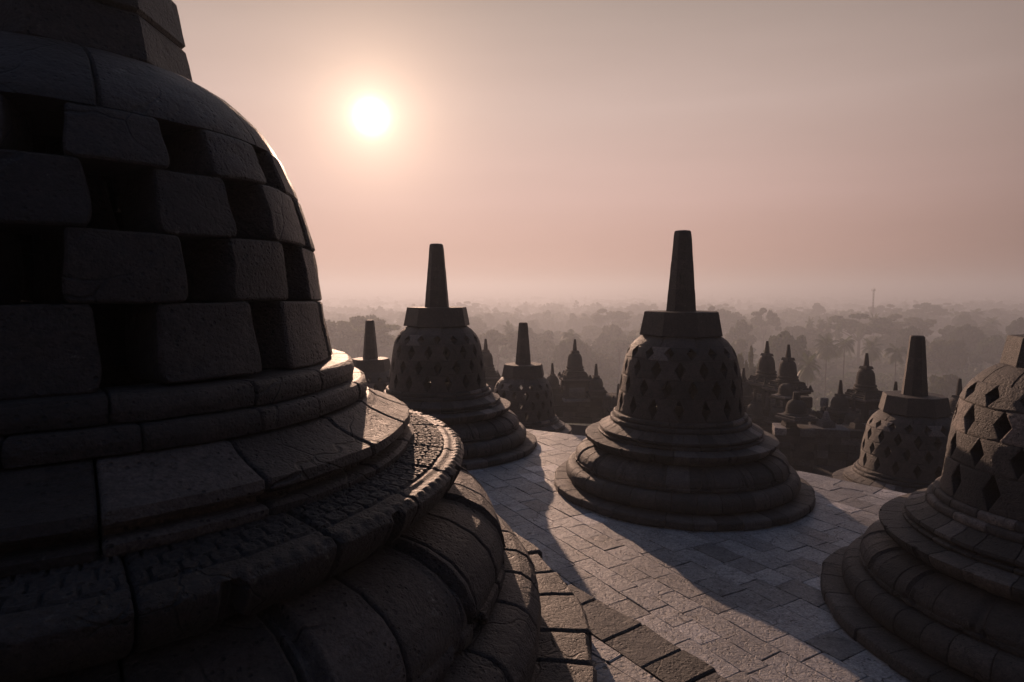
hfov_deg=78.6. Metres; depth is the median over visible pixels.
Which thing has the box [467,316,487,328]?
umbrella tree
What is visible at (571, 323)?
tall tree
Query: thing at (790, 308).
umbrella tree
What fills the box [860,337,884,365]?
palm tree
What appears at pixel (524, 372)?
perforated stupa
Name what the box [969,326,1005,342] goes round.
broadleaf tree
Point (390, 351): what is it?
broadleaf tree
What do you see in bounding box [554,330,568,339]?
broadleaf tree
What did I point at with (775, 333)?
broadleaf tree
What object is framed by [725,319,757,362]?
tall tree
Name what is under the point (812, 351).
broadleaf tree
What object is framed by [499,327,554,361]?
broadleaf tree
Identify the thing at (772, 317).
umbrella tree
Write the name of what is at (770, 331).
broadleaf tree
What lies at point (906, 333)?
broadleaf tree
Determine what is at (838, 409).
wall pinnacle
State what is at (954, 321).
tall tree
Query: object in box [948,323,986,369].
broadleaf tree
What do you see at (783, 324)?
broadleaf tree
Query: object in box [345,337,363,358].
broadleaf tree
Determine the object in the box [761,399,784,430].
wall pinnacle
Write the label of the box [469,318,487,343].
tall tree
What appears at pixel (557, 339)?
broadleaf tree
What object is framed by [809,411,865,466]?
balustrade wall
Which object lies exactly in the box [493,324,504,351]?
tall tree
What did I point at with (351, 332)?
umbrella tree
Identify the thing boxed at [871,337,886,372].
palm tree
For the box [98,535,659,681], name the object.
terrace paving
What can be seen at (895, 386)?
wall pinnacle
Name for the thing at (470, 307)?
umbrella tree
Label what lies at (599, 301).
umbrella tree
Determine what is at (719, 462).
perforated stupa
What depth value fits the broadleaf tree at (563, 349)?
188.66 m
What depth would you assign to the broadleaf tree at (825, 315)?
459.83 m
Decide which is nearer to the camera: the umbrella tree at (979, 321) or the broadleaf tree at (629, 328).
the umbrella tree at (979, 321)
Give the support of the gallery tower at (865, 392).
on the balustrade wall at (819, 413)
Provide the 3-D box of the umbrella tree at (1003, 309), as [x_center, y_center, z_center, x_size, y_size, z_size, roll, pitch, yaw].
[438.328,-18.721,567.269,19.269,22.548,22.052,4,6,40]
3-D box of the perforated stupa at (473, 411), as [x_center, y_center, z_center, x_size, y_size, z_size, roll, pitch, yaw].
[-1.431,0.088,11.999,3.802,3.869,3.804,-1,5,-18]
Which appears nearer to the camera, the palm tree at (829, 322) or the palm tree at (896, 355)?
the palm tree at (896, 355)
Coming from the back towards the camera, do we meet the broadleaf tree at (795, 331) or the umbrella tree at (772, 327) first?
the umbrella tree at (772, 327)
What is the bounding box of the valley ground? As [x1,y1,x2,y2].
[321,292,1023,423]
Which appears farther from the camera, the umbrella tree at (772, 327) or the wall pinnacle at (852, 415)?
the umbrella tree at (772, 327)
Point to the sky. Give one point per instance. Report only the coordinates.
(843, 146)
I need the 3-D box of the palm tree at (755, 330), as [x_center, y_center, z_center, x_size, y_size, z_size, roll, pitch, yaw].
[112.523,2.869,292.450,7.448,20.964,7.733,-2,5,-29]
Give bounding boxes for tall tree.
[325,319,348,351]
[354,314,390,356]
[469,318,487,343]
[489,345,502,366]
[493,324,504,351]
[527,320,539,330]
[536,339,556,376]
[565,313,579,334]
[592,333,615,350]
[632,313,642,329]
[648,303,657,310]
[721,312,745,336]
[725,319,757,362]
[809,303,825,315]
[933,325,955,341]
[952,312,971,323]
[954,314,977,327]
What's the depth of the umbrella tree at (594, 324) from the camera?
409.11 m
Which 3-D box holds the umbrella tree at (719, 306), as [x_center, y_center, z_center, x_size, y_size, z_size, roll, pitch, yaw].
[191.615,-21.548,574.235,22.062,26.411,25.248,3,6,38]
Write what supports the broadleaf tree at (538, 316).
on the valley ground
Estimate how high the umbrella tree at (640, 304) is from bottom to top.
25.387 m
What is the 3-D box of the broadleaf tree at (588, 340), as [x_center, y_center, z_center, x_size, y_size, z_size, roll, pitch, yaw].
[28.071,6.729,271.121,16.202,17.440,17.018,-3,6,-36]
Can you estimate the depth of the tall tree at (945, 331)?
264.92 m
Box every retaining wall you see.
[526,429,906,497]
[564,582,729,681]
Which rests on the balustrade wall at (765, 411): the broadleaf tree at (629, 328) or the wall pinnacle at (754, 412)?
the wall pinnacle at (754, 412)
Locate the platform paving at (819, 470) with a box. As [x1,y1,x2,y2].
[570,425,845,475]
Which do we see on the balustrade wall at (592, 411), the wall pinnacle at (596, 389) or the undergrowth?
the wall pinnacle at (596, 389)
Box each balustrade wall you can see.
[515,390,610,423]
[744,396,771,433]
[772,420,815,472]
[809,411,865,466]
[817,407,925,431]
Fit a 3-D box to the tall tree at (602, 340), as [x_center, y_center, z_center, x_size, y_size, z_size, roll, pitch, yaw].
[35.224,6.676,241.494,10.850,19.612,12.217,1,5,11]
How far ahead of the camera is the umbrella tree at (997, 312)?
488.73 m
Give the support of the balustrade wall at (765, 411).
on the platform paving at (819, 470)
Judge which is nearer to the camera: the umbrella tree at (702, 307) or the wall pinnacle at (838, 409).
the wall pinnacle at (838, 409)
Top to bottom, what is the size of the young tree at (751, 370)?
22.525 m
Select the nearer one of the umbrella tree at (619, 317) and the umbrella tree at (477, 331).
the umbrella tree at (477, 331)
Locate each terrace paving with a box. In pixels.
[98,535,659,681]
[467,434,912,681]
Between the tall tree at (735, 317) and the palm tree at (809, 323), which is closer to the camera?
the palm tree at (809, 323)
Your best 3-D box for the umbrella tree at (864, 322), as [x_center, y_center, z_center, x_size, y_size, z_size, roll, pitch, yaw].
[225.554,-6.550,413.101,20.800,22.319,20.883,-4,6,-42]
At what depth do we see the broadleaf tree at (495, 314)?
483.24 m
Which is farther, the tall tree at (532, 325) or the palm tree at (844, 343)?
the tall tree at (532, 325)
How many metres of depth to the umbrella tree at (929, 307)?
423.48 m
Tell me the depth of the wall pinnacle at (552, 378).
30.48 m
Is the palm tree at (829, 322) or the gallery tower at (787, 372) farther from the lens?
the palm tree at (829, 322)
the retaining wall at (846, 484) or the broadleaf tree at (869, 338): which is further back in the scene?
the broadleaf tree at (869, 338)
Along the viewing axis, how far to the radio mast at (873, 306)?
329.59 m
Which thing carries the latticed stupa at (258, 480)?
on the terrace paving at (610, 664)
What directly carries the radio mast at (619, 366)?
on the valley ground
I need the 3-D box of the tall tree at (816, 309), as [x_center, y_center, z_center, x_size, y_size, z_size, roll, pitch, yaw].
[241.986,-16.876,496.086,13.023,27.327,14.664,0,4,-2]
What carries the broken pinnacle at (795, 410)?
on the balustrade wall at (796, 445)
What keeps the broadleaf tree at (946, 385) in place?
on the valley ground
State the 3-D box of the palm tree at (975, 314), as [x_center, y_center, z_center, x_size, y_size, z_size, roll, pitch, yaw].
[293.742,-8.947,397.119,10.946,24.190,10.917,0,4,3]
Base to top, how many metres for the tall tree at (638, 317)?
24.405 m
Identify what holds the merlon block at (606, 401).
on the balustrade wall
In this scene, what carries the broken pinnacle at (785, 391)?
on the platform paving at (819, 470)
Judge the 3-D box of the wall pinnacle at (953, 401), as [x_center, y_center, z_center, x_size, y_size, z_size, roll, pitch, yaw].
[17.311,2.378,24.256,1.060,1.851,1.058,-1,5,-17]
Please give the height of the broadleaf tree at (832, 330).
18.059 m
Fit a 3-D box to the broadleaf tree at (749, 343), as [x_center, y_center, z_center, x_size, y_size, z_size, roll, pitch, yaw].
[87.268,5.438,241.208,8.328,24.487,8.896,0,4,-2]
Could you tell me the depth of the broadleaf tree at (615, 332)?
258.09 m
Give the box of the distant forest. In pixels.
[320,290,1023,338]
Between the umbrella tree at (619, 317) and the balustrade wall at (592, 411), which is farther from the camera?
the umbrella tree at (619, 317)
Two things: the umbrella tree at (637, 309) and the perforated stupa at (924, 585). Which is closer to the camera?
the perforated stupa at (924, 585)
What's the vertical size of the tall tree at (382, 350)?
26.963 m
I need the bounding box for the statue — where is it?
[427,335,453,388]
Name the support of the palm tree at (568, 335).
on the valley ground
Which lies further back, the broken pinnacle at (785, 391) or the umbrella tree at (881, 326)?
the umbrella tree at (881, 326)
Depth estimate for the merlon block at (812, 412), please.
23.42 m
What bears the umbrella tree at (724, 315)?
on the valley ground
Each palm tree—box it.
[503,320,514,333]
[561,329,580,341]
[748,325,760,346]
[795,351,821,387]
[805,317,814,334]
[813,332,840,396]
[823,317,833,363]
[833,323,843,373]
[834,336,855,384]
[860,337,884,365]
[868,313,878,363]
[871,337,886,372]
[883,343,906,381]
[969,308,985,321]
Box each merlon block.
[602,394,610,409]
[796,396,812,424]
[808,410,816,424]
[820,398,828,411]
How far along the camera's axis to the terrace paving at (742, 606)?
6.64 m
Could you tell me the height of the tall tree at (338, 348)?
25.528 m
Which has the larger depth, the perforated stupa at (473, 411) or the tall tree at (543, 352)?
the tall tree at (543, 352)
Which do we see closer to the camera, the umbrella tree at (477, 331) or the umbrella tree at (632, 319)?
the umbrella tree at (477, 331)
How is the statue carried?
in the perforated stupa at (473, 411)
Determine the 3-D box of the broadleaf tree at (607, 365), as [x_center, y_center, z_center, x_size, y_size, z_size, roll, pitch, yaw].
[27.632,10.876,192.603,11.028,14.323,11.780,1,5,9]
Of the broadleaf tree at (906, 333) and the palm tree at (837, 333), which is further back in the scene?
the palm tree at (837, 333)
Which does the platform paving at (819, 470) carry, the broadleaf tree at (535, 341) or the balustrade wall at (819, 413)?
the balustrade wall at (819, 413)
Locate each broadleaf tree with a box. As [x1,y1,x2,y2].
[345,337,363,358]
[377,344,393,357]
[467,311,480,316]
[491,313,510,327]
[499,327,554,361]
[523,313,552,321]
[531,335,561,348]
[534,329,547,333]
[551,337,595,371]
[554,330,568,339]
[566,338,592,345]
[576,325,608,342]
[580,310,601,316]
[587,353,617,379]
[601,324,625,350]
[622,320,640,330]
[729,326,752,350]
[730,339,747,360]
[746,321,773,340]
[756,330,815,381]
[764,318,791,329]
[768,328,783,337]
[783,326,832,351]
[798,347,821,364]
[814,313,834,322]
[829,322,847,340]
[862,335,882,350]
[882,329,928,366]
[894,325,929,358]
[926,339,968,377]
[928,374,963,398]
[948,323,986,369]
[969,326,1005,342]
[1005,317,1023,341]
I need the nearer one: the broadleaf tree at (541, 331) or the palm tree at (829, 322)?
the palm tree at (829, 322)
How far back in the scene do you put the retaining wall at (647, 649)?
2.51 m
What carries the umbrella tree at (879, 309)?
on the valley ground
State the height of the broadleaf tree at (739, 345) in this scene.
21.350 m
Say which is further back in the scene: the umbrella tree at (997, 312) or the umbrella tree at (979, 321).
the umbrella tree at (997, 312)
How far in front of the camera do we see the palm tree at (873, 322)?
269.63 m
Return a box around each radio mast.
[616,348,622,383]
[871,289,874,335]
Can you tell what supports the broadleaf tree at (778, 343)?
on the valley ground
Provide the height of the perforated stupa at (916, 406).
3.869 m
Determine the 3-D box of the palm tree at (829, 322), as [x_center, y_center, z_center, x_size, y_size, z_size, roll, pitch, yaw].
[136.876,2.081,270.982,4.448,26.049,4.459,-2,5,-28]
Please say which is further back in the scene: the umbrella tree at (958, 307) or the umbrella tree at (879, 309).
the umbrella tree at (958, 307)
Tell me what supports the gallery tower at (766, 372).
on the balustrade wall at (765, 411)
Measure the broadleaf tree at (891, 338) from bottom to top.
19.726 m
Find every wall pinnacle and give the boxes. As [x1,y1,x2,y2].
[547,363,562,393]
[586,364,607,398]
[606,384,619,415]
[741,368,752,408]
[746,389,766,425]
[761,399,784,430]
[821,380,850,421]
[840,398,861,424]
[877,381,897,410]
[949,379,961,417]
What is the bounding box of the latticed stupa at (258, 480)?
[0,0,596,681]
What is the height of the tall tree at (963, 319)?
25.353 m
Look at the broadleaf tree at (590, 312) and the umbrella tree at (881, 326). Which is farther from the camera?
the broadleaf tree at (590, 312)
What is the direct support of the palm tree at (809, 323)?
on the valley ground
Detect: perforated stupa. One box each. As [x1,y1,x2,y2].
[352,320,390,391]
[383,243,536,469]
[494,322,573,434]
[554,230,815,531]
[820,334,1023,681]
[832,335,951,493]
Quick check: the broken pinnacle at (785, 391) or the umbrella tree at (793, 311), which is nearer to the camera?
the broken pinnacle at (785, 391)
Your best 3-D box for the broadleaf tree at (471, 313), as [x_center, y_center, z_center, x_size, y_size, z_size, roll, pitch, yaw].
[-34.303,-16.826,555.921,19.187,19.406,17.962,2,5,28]
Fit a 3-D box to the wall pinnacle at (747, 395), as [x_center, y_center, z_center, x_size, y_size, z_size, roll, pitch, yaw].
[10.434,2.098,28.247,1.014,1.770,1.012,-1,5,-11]
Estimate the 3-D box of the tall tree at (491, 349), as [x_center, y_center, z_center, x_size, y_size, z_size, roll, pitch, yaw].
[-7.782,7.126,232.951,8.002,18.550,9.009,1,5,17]
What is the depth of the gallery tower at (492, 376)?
30.81 m
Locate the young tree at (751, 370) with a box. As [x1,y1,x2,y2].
[737,345,757,379]
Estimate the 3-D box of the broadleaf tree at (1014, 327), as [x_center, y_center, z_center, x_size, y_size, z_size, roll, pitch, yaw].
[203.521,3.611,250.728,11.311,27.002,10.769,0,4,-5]
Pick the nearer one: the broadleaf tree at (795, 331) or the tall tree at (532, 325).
the broadleaf tree at (795, 331)
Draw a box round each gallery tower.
[482,339,500,391]
[557,339,591,401]
[746,341,776,405]
[762,344,813,410]
[843,353,883,425]
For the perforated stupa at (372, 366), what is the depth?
19.18 m
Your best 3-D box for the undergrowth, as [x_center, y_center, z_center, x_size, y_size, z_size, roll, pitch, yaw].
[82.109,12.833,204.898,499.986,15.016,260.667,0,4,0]
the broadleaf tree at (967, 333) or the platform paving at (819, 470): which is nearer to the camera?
the platform paving at (819, 470)
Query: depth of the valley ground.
1853.57 m
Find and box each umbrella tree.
[326,316,400,357]
[454,301,480,310]
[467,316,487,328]
[472,329,480,335]
[477,329,517,371]
[495,316,523,326]
[581,313,614,326]
[590,299,610,303]
[591,308,631,327]
[603,336,637,351]
[614,311,636,330]
[624,304,651,314]
[626,303,649,311]
[696,303,711,310]
[708,306,730,327]
[709,303,734,310]
[749,307,781,349]
[761,324,779,348]
[766,308,783,313]
[778,309,808,319]
[783,307,811,312]
[816,313,900,364]
[836,317,869,342]
[868,304,898,316]
[887,314,936,363]
[906,302,951,329]
[932,303,968,311]
[951,315,984,323]
[980,308,1017,319]
[983,308,1009,313]
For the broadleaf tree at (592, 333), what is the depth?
329.31 m
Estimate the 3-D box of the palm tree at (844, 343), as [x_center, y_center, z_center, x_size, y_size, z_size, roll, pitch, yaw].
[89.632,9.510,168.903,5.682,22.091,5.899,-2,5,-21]
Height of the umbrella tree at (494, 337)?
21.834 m
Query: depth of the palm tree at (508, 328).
239.99 m
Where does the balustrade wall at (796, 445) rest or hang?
on the platform paving at (819, 470)
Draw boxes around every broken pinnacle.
[769,383,802,400]
[774,392,817,422]
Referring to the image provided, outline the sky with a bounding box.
[172,0,1023,292]
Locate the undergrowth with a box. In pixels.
[368,350,985,425]
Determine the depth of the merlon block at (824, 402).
25.77 m
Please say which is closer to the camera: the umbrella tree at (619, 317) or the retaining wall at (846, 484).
the retaining wall at (846, 484)
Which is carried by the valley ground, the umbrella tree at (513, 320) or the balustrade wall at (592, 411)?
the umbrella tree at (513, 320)
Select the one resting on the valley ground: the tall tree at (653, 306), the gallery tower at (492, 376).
the tall tree at (653, 306)
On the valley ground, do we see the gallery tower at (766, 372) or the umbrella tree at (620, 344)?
the umbrella tree at (620, 344)
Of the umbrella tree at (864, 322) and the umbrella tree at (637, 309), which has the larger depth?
the umbrella tree at (637, 309)
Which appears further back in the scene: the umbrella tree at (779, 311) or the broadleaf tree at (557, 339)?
the umbrella tree at (779, 311)
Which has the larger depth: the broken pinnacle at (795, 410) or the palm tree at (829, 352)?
the palm tree at (829, 352)
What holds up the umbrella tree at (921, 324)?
on the valley ground
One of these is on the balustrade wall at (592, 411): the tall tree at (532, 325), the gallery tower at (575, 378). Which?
the gallery tower at (575, 378)
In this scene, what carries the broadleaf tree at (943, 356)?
on the valley ground
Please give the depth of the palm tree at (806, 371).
120.13 m
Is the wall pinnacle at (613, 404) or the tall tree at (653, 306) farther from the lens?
the tall tree at (653, 306)
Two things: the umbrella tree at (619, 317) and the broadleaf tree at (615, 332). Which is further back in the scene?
the umbrella tree at (619, 317)

